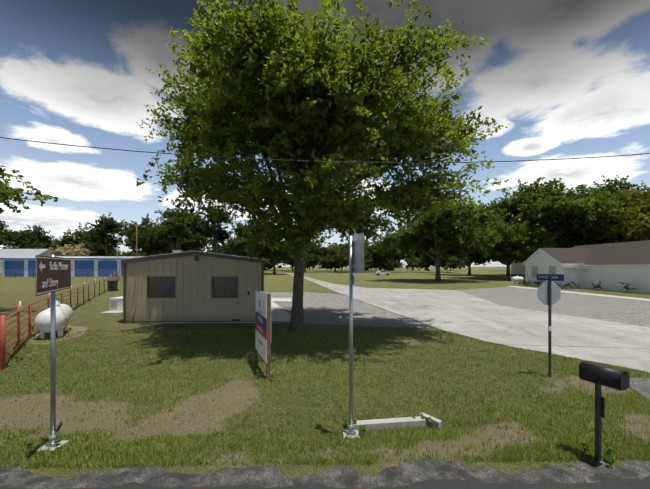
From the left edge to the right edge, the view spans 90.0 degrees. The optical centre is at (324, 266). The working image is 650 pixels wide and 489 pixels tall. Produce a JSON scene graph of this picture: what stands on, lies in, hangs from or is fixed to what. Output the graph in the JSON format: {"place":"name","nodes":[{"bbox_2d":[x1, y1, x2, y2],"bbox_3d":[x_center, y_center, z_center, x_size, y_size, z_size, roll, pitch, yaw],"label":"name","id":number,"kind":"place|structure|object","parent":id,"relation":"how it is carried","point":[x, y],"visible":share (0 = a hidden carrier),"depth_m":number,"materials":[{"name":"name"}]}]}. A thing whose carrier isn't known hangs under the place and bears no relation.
{"place":"outdoors","nodes":[
{"label":"outdoors","id":0,"kind":"place"},
{"bbox_2d":[0,165,57,213],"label":"tree branch","id":1,"kind":"object","parent":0,"point":[8,193],"depth_m":17.54,"materials":[{"name":"green plant"}]},
{"bbox_2d":[121,250,265,322],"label":"building","id":2,"kind":"structure","parent":0,"point":[179,286],"depth_m":14.74,"materials":[{"name":"painted metal"},{"name":"glass"}]},
{"bbox_2d":[0,267,649,477],"bbox_3d":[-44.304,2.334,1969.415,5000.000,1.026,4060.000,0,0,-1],"label":"ground","id":3,"kind":"structure","parent":0,"point":[14,291],"depth_m":7.10,"materials":[{"name":"green plant"}]},
{"bbox_2d":[0,315,5,369],"bbox_3d":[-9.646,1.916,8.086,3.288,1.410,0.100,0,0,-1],"label":"fence post","id":4,"kind":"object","parent":3,"relation":"on","point":[2,342],"depth_m":8.09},
{"bbox_2d":[0,220,9,244],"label":"tree","id":5,"kind":"object","parent":3,"relation":"on","point":[2,225],"depth_m":106.19,"materials":[{"name":"green plant"}]},
{"bbox_2d":[0,249,53,273],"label":"building","id":6,"kind":"structure","parent":3,"relation":"on","point":[5,253],"depth_m":86.55,"materials":[{"name":"white metal"}]},
{"bbox_2d":[0,225,59,249],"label":"tree","id":7,"kind":"object","parent":3,"relation":"on","point":[15,235],"depth_m":99.20,"materials":[{"name":"green plant"}]},
{"bbox_2d":[5,232,54,249],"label":"tree leaves","id":8,"kind":"object","parent":7,"relation":"attached to","point":[12,243],"visible":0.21,"depth_m":98.31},
{"bbox_2d":[35,255,70,451],"bbox_3d":[-3.948,1.238,4.722,0.324,2.814,1.682,0,0,-18],"label":"street sign","id":9,"kind":"object","parent":3,"relation":"on","point":[43,272],"visible":0.92,"depth_m":4.69,"materials":[{"name":"metal"}]},
{"bbox_2d":[42,278,57,287],"bbox_3d":[-3.792,0.238,4.495,0.003,0.153,0.704,0,0,-26],"label":"sign lettering","id":10,"kind":"object","parent":9,"relation":"attached to","point":[45,285],"visible":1,"depth_m":4.36},
{"bbox_2d":[50,262,67,269],"bbox_3d":[-3.988,-0.010,4.888,0.002,0.116,0.950,0,0,-27],"label":"sign lettering","id":11,"kind":"object","parent":9,"relation":"attached to","point":[55,267],"visible":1,"depth_m":4.78},
{"bbox_2d":[34,301,72,338],"bbox_3d":[-10.269,1.946,12.383,0.992,1.270,2.634,0,0,-35],"label":"propane tank","id":12,"kind":"object","parent":3,"relation":"on","point":[64,313],"visible":0.71,"depth_m":11.56,"materials":[{"name":"white metal"}]},
{"bbox_2d":[20,326,87,344],"bbox_3d":[-10.292,2.566,12.360,1.943,0.001,3.814,0,0,-31],"label":"dirt patch","id":13,"kind":"object","parent":3,"relation":"on","point":[75,328],"visible":0.29,"depth_m":12.28,"materials":[{"name":"brown soil"}]},
{"bbox_2d":[0,269,122,278],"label":"pipe fence","id":14,"kind":"object","parent":3,"relation":"on","point":[33,274],"visible":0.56,"depth_m":51.05,"materials":[{"name":"metal"}]},
{"bbox_2d":[6,271,118,359],"bbox_3d":[-18.448,1.557,26.291,0.649,2.127,41.928,0,0,-29],"label":"fence","id":15,"kind":"object","parent":3,"relation":"on","point":[19,309],"visible":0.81,"depth_m":11.58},
{"bbox_2d":[0,256,143,276],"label":"storage building","id":16,"kind":"structure","parent":3,"relation":"on","point":[79,264],"depth_m":58.89,"materials":[{"name":"metal"}]},
{"bbox_2d":[49,243,96,255],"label":"bush","id":17,"kind":"object","parent":3,"relation":"on","point":[69,249],"depth_m":93.42,"materials":[{"name":"beige plant"}]},
{"bbox_2d":[50,222,123,255],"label":"tree","id":18,"kind":"object","parent":3,"relation":"on","point":[72,239],"depth_m":103.36,"materials":[{"name":"green plant"}]},
{"bbox_2d":[62,236,113,255],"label":"tree leaves","id":19,"kind":"object","parent":18,"relation":"attached to","point":[86,247],"visible":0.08,"depth_m":103.59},
{"bbox_2d":[83,212,125,255],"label":"tree","id":20,"kind":"object","parent":3,"relation":"on","point":[109,223],"depth_m":97.08,"materials":[{"name":"green plant"}]},
{"bbox_2d":[88,219,119,247],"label":"tree leaves","id":21,"kind":"object","parent":20,"relation":"attached to","point":[99,221],"visible":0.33,"depth_m":96.58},
{"bbox_2d":[101,296,122,313],"bbox_3d":[-11.569,2.158,18.413,1.050,0.825,1.800,0,0,-1],"label":"air conditioning unit","id":22,"kind":"object","parent":3,"relation":"on","point":[116,305],"visible":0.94,"depth_m":17.90,"materials":[{"name":"white paint"}]},
{"bbox_2d":[107,280,118,290],"bbox_3d":[-20.837,1.886,31.938,0.660,1.050,0.820,0,0,-1],"label":"wheelie bin","id":23,"kind":"object","parent":3,"relation":"on","point":[112,285],"visible":0.98,"depth_m":31.62,"materials":[{"name":"plastic"}]},
{"bbox_2d":[116,243,121,270],"bbox_3d":[-34.318,-0.934,54.151,0.700,6.010,0.220,0,0,-1],"label":"yard light pole","id":24,"kind":"object","parent":3,"relation":"on","point":[117,254],"visible":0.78,"depth_m":54.14,"materials":[{"name":"metal"}]},
{"bbox_2d":[120,250,138,255],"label":"horizon tree","id":25,"kind":"object","parent":3,"relation":"on","point":[128,253],"visible":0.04,"depth_m":188.07,"materials":[{"name":"green plant"}]},
{"bbox_2d":[131,222,141,256],"bbox_3d":[-35.688,-3.179,61.622,2.000,10.500,0.260,0,0,-1],"label":"utility pole","id":26,"kind":"object","parent":3,"relation":"on","point":[136,224],"visible":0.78,"depth_m":61.52,"materials":[{"name":"brown wood"}]},
{"bbox_2d":[112,213,175,255],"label":"tree","id":27,"kind":"object","parent":3,"relation":"on","point":[130,233],"depth_m":95.76,"materials":[{"name":"green plant"}]},
{"bbox_2d":[121,222,174,254],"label":"tree leaves","id":28,"kind":"object","parent":27,"relation":"attached to","point":[155,251],"visible":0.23,"depth_m":96.53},
{"bbox_2d":[131,249,166,255],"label":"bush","id":29,"kind":"object","parent":3,"relation":"on","point":[144,254],"visible":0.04,"depth_m":174.44,"materials":[{"name":"green plant"}]},
{"bbox_2d":[139,199,205,249],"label":"tree","id":30,"kind":"object","parent":3,"relation":"on","point":[174,222],"depth_m":91.12,"materials":[{"name":"green plant"}]},
{"bbox_2d":[151,212,199,245],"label":"tree leaves","id":31,"kind":"object","parent":30,"relation":"attached to","point":[191,228],"visible":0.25,"depth_m":90.76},
{"bbox_2d":[168,231,212,251],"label":"tree","id":32,"kind":"object","parent":3,"relation":"on","point":[201,239],"depth_m":111.67,"materials":[{"name":"green plant"}]},
{"bbox_2d":[168,239,207,251],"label":"tree leaves","id":33,"kind":"object","parent":32,"relation":"attached to","point":[191,248],"visible":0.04,"depth_m":112.50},
{"bbox_2d":[193,200,233,252],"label":"tree","id":34,"kind":"object","parent":3,"relation":"on","point":[223,233],"depth_m":96.19,"materials":[{"name":"green plant"}]},
{"bbox_2d":[197,219,227,244],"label":"tree leaves","id":35,"kind":"object","parent":34,"relation":"attached to","point":[221,242],"visible":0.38,"depth_m":97.67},
{"bbox_2d":[205,242,228,254],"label":"horizon tree","id":36,"kind":"object","parent":3,"relation":"on","point":[217,250],"depth_m":167.04,"materials":[{"name":"green plant"}]},
{"bbox_2d":[211,243,221,253],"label":"tree inner leaves","id":37,"kind":"object","parent":36,"relation":"attached to","point":[218,245],"depth_m":168.37,"materials":[{"name":"green plant"}]},
{"bbox_2d":[224,233,262,256],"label":"tree","id":38,"kind":"object","parent":3,"relation":"on","point":[237,236],"depth_m":124.79,"materials":[{"name":"green plant"}]},
{"bbox_2d":[220,221,272,256],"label":"tree","id":39,"kind":"object","parent":3,"relation":"on","point":[242,239],"depth_m":88.55,"materials":[{"name":"green plant"}]},
{"bbox_2d":[256,290,270,379],"bbox_3d":[-1.553,1.646,8.100,0.114,2.050,1.492,0,0,-21],"label":"sign","id":40,"kind":"object","parent":3,"relation":"on","point":[263,312],"visible":0.94,"depth_m":7.59,"materials":[{"name":"white wood"}]},
{"bbox_2d":[255,257,282,267],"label":"tree","id":41,"kind":"object","parent":3,"relation":"on","point":[271,263],"visible":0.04,"depth_m":147.19,"materials":[{"name":"green plant"}]},
{"bbox_2d":[264,258,280,269],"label":"tree inner leaves","id":42,"kind":"object","parent":41,"relation":"attached to","point":[266,265],"visible":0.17,"depth_m":154.61,"materials":[{"name":"green plant"}]},
{"bbox_2d":[250,236,294,273],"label":"tree","id":43,"kind":"object","parent":3,"relation":"on","point":[284,257],"depth_m":102.18,"materials":[{"name":"green plant"}]},
{"bbox_2d":[258,238,294,266],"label":"tree leaves","id":44,"kind":"object","parent":43,"relation":"attached to","point":[286,253],"visible":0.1,"depth_m":101.15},
{"bbox_2d":[282,241,330,271],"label":"tree","id":45,"kind":"object","parent":3,"relation":"on","point":[326,250],"depth_m":143.87,"materials":[{"name":"green plant"}]},
{"bbox_2d":[281,245,327,267],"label":"tree inner leaves","id":46,"kind":"object","parent":45,"relation":"attached to","point":[312,263],"visible":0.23,"depth_m":144.92,"materials":[{"name":"green plant"}]},
{"bbox_2d":[6,298,615,467],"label":"verge weeds","id":47,"kind":"object","parent":3,"relation":"on","point":[611,458],"visible":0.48,"depth_m":5.40,"materials":[{"name":"green plant"}]},
{"bbox_2d":[136,0,509,331],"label":"pecan tree","id":48,"kind":"object","parent":3,"relation":"on","point":[291,41],"depth_m":9.96,"materials":[{"name":"green plant"}]},
{"bbox_2d":[163,1,475,260],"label":"pecan tree inner leaves","id":49,"kind":"object","parent":48,"relation":"attached to","point":[344,101],"visible":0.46,"depth_m":9.78,"materials":[{"name":"green plant"}]},
{"bbox_2d":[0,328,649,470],"bbox_3d":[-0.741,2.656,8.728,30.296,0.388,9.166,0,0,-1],"label":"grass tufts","id":50,"kind":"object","parent":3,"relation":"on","point":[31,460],"visible":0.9,"depth_m":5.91,"materials":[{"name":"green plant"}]},
{"bbox_2d":[0,453,649,488],"bbox_3d":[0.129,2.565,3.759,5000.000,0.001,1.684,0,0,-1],"label":"gravel shoulder","id":51,"kind":"object","parent":3,"relation":"on","point":[348,476],"visible":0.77,"depth_m":3.97},
{"bbox_2d":[579,361,629,461],"bbox_3d":[3.634,1.937,4.238,0.187,1.288,0.491,0,0,-23],"label":"mailbox","id":52,"kind":"object","parent":51,"relation":"on","point":[609,377],"visible":0.96,"depth_m":4.27,"materials":[{"name":"black paint"}]},
{"bbox_2d":[318,243,338,270],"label":"lawn tree","id":53,"kind":"object","parent":3,"relation":"on","point":[327,259],"depth_m":168.02,"materials":[{"name":"green plant"}]},
{"bbox_2d":[314,263,346,269],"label":"horizon tree","id":54,"kind":"object","parent":3,"relation":"on","point":[326,265],"depth_m":215.27,"materials":[{"name":"green plant"}]},
{"bbox_2d":[318,262,347,269],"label":"tree inner leaves","id":55,"kind":"object","parent":54,"relation":"attached to","point":[326,267],"visible":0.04,"depth_m":218.21,"materials":[{"name":"green plant"}]},
{"bbox_2d":[265,292,433,327],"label":"gravel driveway","id":56,"kind":"structure","parent":3,"relation":"on","point":[326,308],"depth_m":18.15,"materials":[{"name":"grey gravel"}]},
{"bbox_2d":[271,298,290,320],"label":"concrete walkway","id":57,"kind":"structure","parent":56,"relation":"on","point":[278,313],"depth_m":17.90,"materials":[{"name":"concrete"}]},
{"bbox_2d":[329,243,374,267],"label":"tree","id":58,"kind":"object","parent":3,"relation":"on","point":[344,248],"depth_m":138.15,"materials":[{"name":"green plant"}]},
{"bbox_2d":[342,233,363,438],"bbox_3d":[0.435,1.121,5.114,0.283,3.260,0.590,0,0,-1],"label":"road sign post","id":59,"kind":"object","parent":3,"relation":"on","point":[356,253],"visible":0.98,"depth_m":5.21,"materials":[{"name":"metal"}]},
{"bbox_2d":[339,242,381,266],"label":"tree","id":60,"kind":"object","parent":3,"relation":"on","point":[364,256],"visible":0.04,"depth_m":161.73,"materials":[{"name":"green plant"}]},
{"bbox_2d":[348,259,404,270],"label":"horizon tree","id":61,"kind":"object","parent":3,"relation":"on","point":[396,264],"depth_m":204.92,"materials":[{"name":"green plant"}]},
{"bbox_2d":[364,258,397,270],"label":"tree inner leaves","id":62,"kind":"object","parent":61,"relation":"attached to","point":[382,266],"visible":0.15,"depth_m":201.16,"materials":[{"name":"green plant"}]},
{"bbox_2d":[374,270,390,274],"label":"white parked car","id":63,"kind":"object","parent":3,"relation":"on","point":[379,272],"visible":1,"depth_m":95.50,"materials":[{"name":"paint"}]},
{"bbox_2d":[364,236,414,270],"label":"tree","id":64,"kind":"object","parent":3,"relation":"on","point":[372,247],"depth_m":145.55,"materials":[{"name":"green plant"}]},
{"bbox_2d":[365,241,406,263],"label":"tree inner leaves","id":65,"kind":"object","parent":64,"relation":"attached to","point":[374,256],"visible":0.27,"depth_m":145.55,"materials":[{"name":"green plant"}]},
{"bbox_2d":[353,412,441,429],"bbox_3d":[1.248,2.961,5.813,1.598,0.520,0.416,0,0,-1],"label":"culvert headwall","id":66,"kind":"object","parent":3,"relation":"on","point":[403,422],"visible":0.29,"depth_m":5.71,"materials":[{"name":"concrete"}]},
{"bbox_2d":[401,254,422,270],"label":"horizon tree","id":67,"kind":"object","parent":3,"relation":"on","point":[408,259],"depth_m":201.46,"materials":[{"name":"green plant"}]},
{"bbox_2d":[400,255,424,269],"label":"tree inner leaves","id":68,"kind":"object","parent":67,"relation":"attached to","point":[409,265],"visible":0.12,"depth_m":200.72,"materials":[{"name":"green plant"}]},
{"bbox_2d":[406,249,465,272],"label":"tree","id":69,"kind":"object","parent":3,"relation":"on","point":[452,260],"depth_m":134.82,"materials":[{"name":"green plant"}]},
{"bbox_2d":[372,188,512,280],"bbox_3d":[19.987,-5.563,57.232,22.783,16.467,23.145,0,0,-1],"label":"lawn tree","id":70,"kind":"object","parent":3,"relation":"on","point":[409,232],"depth_m":53.40,"materials":[{"name":"green plant"}]},
{"bbox_2d":[388,211,483,258],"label":"tree leaves","id":71,"kind":"object","parent":70,"relation":"attached to","point":[469,248],"visible":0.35,"depth_m":53.06,"materials":[{"name":"green plant"}]},
{"bbox_2d":[432,249,496,274],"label":"lawn tree","id":72,"kind":"object","parent":3,"relation":"on","point":[470,257],"depth_m":92.99,"materials":[{"name":"green plant"}]},
{"bbox_2d":[443,252,488,266],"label":"tree leaves","id":73,"kind":"object","parent":72,"relation":"attached to","point":[478,261],"visible":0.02,"depth_m":92.25,"materials":[{"name":"green plant"}]},
{"bbox_2d":[285,273,649,371],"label":"street concrete","id":74,"kind":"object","parent":3,"relation":"on","point":[582,338],"visible":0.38,"depth_m":14.10,"materials":[{"name":"grey concrete"}]},
{"bbox_2d":[461,218,560,275],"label":"lawn tree","id":75,"kind":"object","parent":3,"relation":"on","point":[516,254],"depth_m":86.92,"materials":[{"name":"green plant"}]},
{"bbox_2d":[474,246,527,264],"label":"tree leaves","id":76,"kind":"object","parent":75,"relation":"attached to","point":[519,261],"visible":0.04,"depth_m":84.15,"materials":[{"name":"green plant"}]},
{"bbox_2d":[510,260,524,274],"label":"shed","id":77,"kind":"structure","parent":3,"relation":"on","point":[518,268],"depth_m":107.71,"materials":[{"name":"white"}]},
{"bbox_2d":[511,275,523,283],"bbox_3d":[28.242,1.941,47.719,1.825,1.280,0.800,0,0,-11],"label":"propane tank","id":78,"kind":"object","parent":3,"relation":"on","point":[515,280],"visible":0.94,"depth_m":47.42,"materials":[{"name":"white metal"}]},
{"bbox_2d":[537,274,563,376],"bbox_3d":[5.232,1.393,7.563,0.494,2.435,0.313,0,0,28],"label":"stop sign","id":79,"kind":"object","parent":3,"relation":"on","point":[549,293],"visible":0.94,"depth_m":7.58,"materials":[{"name":"metal"}]},
{"bbox_2d":[472,176,638,257],"bbox_3d":[41.924,-7.946,67.069,27.871,21.233,29.917,0,0,-1],"label":"lawn tree","id":80,"kind":"object","parent":3,"relation":"on","point":[537,239],"depth_m":58.91,"materials":[{"name":"green plant"}]},
{"bbox_2d":[477,187,612,264],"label":"tree leaves","id":81,"kind":"object","parent":80,"relation":"attached to","point":[506,253],"visible":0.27,"depth_m":60.05,"materials":[{"name":"green plant"}]},
{"bbox_2d":[520,280,635,290],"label":"shrubs","id":82,"kind":"object","parent":3,"relation":"on","point":[626,287],"visible":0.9,"depth_m":35.77,"materials":[{"name":"green plant"}]},
{"bbox_2d":[508,286,649,300],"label":"house walk","id":83,"kind":"structure","parent":3,"relation":"on","point":[592,294],"depth_m":28.57,"materials":[{"name":"concrete"}]},
{"bbox_2d":[560,174,649,247],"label":"tall tree","id":84,"kind":"object","parent":3,"relation":"on","point":[608,186],"depth_m":67.19,"materials":[{"name":"green plant"}]},
{"bbox_2d":[562,180,649,247],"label":"lawn tree","id":85,"kind":"object","parent":3,"relation":"on","point":[626,220],"depth_m":57.61,"materials":[{"name":"green plant"}]},
{"bbox_2d":[577,197,649,245],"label":"tree leaves","id":86,"kind":"object","parent":85,"relation":"attached to","point":[624,239],"visible":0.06,"depth_m":56.23,"materials":[{"name":"green plant"}]},
{"bbox_2d":[630,378,649,399],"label":"side street apron","id":87,"kind":"object","parent":3,"relation":"on","point":[641,385],"visible":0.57,"depth_m":6.97,"materials":[{"name":"grey concrete"}]},
{"bbox_2d":[0,475,649,488],"bbox_3d":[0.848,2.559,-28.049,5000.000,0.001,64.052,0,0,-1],"label":"road asphalt","id":88,"kind":"structure","parent":0,"point":[623,483],"depth_m":3.78,"materials":[{"name":"grey asphalt"}]},
{"bbox_2d":[0,137,649,162],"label":"service wire","id":89,"kind":"object","parent":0,"point":[322,161],"visible":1,"depth_m":7.91,"materials":[{"name":"black paint"}]},
{"bbox_2d":[0,0,649,266],"label":"sky","id":90,"kind":"structure","parent":0,"point":[568,78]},
{"bbox_2d":[366,244,378,270],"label":"tree inner leaves","id":91,"kind":"object","parent":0,"point":[367,268],"depth_m":158.51,"materials":[{"name":"green plant"}]},
{"bbox_2d":[462,287,649,326],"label":"gravel lot","id":92,"kind":"structure","parent":0,"point":[626,311],"depth_m":21.98,"materials":[{"name":"grey gravel"}]},
{"bbox_2d":[521,240,649,293],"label":"white house","id":93,"kind":"structure","parent":0,"point":[608,266],"depth_m":37.27,"materials":[{"name":"white paint"}]}
]}

